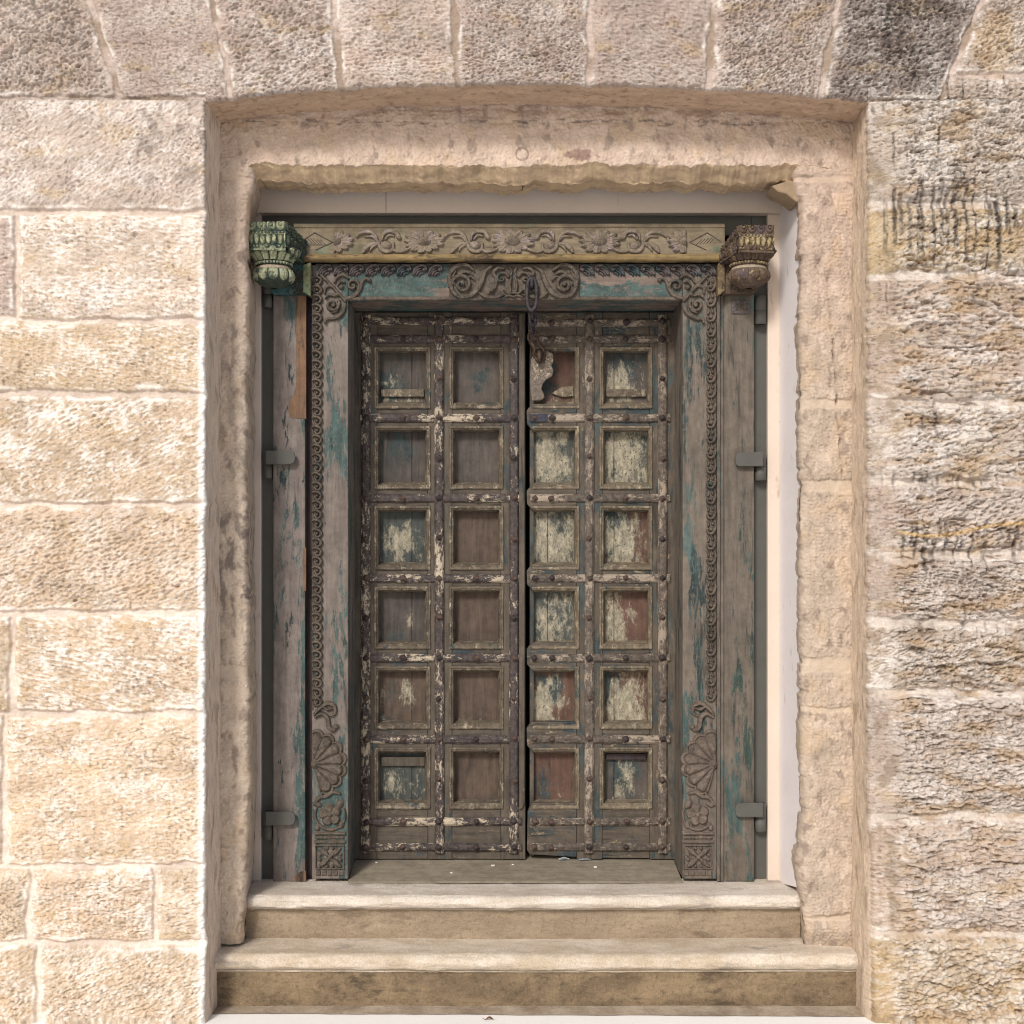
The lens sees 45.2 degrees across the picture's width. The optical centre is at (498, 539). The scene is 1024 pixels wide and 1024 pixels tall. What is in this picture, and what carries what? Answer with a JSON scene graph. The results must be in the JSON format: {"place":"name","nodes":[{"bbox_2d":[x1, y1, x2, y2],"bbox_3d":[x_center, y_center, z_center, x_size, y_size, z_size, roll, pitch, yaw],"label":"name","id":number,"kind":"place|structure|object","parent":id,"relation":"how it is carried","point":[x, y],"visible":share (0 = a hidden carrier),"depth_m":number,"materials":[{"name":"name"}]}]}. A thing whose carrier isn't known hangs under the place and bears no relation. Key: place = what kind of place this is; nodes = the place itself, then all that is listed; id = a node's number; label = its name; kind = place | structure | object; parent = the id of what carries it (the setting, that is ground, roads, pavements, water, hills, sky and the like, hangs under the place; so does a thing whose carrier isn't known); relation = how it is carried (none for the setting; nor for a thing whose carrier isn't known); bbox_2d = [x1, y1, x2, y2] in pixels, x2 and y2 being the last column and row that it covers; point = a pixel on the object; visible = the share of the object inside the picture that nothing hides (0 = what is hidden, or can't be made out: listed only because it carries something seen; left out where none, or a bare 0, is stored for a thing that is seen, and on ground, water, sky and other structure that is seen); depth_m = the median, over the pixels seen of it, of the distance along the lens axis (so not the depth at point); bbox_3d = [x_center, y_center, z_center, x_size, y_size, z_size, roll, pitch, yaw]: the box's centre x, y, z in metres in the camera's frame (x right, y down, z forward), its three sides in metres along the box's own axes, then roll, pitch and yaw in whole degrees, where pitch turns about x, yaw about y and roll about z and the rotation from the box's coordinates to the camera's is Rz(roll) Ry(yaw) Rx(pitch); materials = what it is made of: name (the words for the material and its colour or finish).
{"place":"outdoors","nodes":[
{"label":"outdoors","id":0,"kind":"place"},
{"bbox_2d":[34,1013,889,1023],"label":"pavement","id":1,"kind":"structure","parent":0,"point":[273,1018],"depth_m":4.11,"materials":[{"name":"beige stone"}]},
{"bbox_2d":[0,0,1023,1023],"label":"stone wall","id":2,"kind":"structure","parent":1,"relation":"on","point":[114,114],"depth_m":4.06,"materials":[{"name":"stone"}]},
{"bbox_2d":[219,104,852,946],"bbox_3d":[0.125,-0.074,4.380,2.304,2.984,0.270,0,0,0],"label":"stone surround","id":3,"kind":"object","parent":2,"relation":"attached to","point":[803,166],"visible":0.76,"depth_m":4.26,"materials":[{"name":"beige stone"}]},
{"bbox_2d":[249,221,776,882],"bbox_3d":[0.049,0.060,4.558,1.892,2.415,0.484,0,0,0],"label":"carved door frame","id":4,"kind":"object","parent":3,"relation":"attached to","point":[317,307],"visible":1,"depth_m":4.50,"materials":[{"name":"teal paint"}]},
{"bbox_2d":[355,312,524,858],"bbox_3d":[-0.231,0.165,4.742,0.671,2.129,0.126,0,0,0],"label":"door leaf","id":5,"kind":"object","parent":4,"relation":"attached to","point":[439,585],"visible":1,"depth_m":4.71,"materials":[{"name":"wood"}]},
{"bbox_2d":[525,275,545,363],"bbox_3d":[0.130,-0.822,4.581,0.071,0.304,0.248,0,0,10],"label":"door chain","id":6,"kind":"object","parent":4,"relation":"hanging from","point":[531,282],"depth_m":4.53,"materials":[{"name":"metal"}]},
{"bbox_2d":[526,312,673,858],"bbox_3d":[0.401,0.163,4.742,0.584,2.126,0.125,0,0,0],"label":"door leaf","id":7,"kind":"object","parent":4,"relation":"attached to","point":[600,584],"visible":1,"depth_m":4.71,"materials":[{"name":"brown wood"}]},
{"bbox_2d":[246,188,800,886],"bbox_3d":[0.087,-0.053,4.470,2.125,2.643,0.360,0,0,0],"label":"painted reveal","id":8,"kind":"object","parent":3,"relation":"attached to","point":[782,688],"visible":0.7,"depth_m":4.50,"materials":[{"name":"beige paint"}]},
{"bbox_2d":[262,216,765,878],"bbox_3d":[0.059,0.029,4.547,1.883,2.480,0.126,0,0,0],"label":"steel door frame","id":9,"kind":"object","parent":8,"relation":"attached to","point":[754,810],"visible":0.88,"depth_m":4.55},
{"bbox_2d":[215,935,857,1005],"bbox_3d":[0.144,1.510,4.314,2.296,0.189,0.271,0,0,0],"label":"stone step","id":10,"kind":"object","parent":1,"relation":"on","point":[529,972],"visible":0.94,"depth_m":4.21,"materials":[{"name":"beige stone"}]},
{"bbox_2d":[246,878,800,938],"bbox_3d":[0.088,1.338,4.441,1.977,0.163,0.238,0,0,0],"label":"stone step","id":11,"kind":"object","parent":10,"relation":"on","point":[686,908],"visible":0.99,"depth_m":4.37,"materials":[{"name":"beige stone"}]},
{"bbox_2d":[213,1005,863,1015],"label":"step","id":12,"kind":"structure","parent":1,"relation":"on","point":[696,1010],"depth_m":4.17,"materials":[{"name":"beige stone"}]}
]}

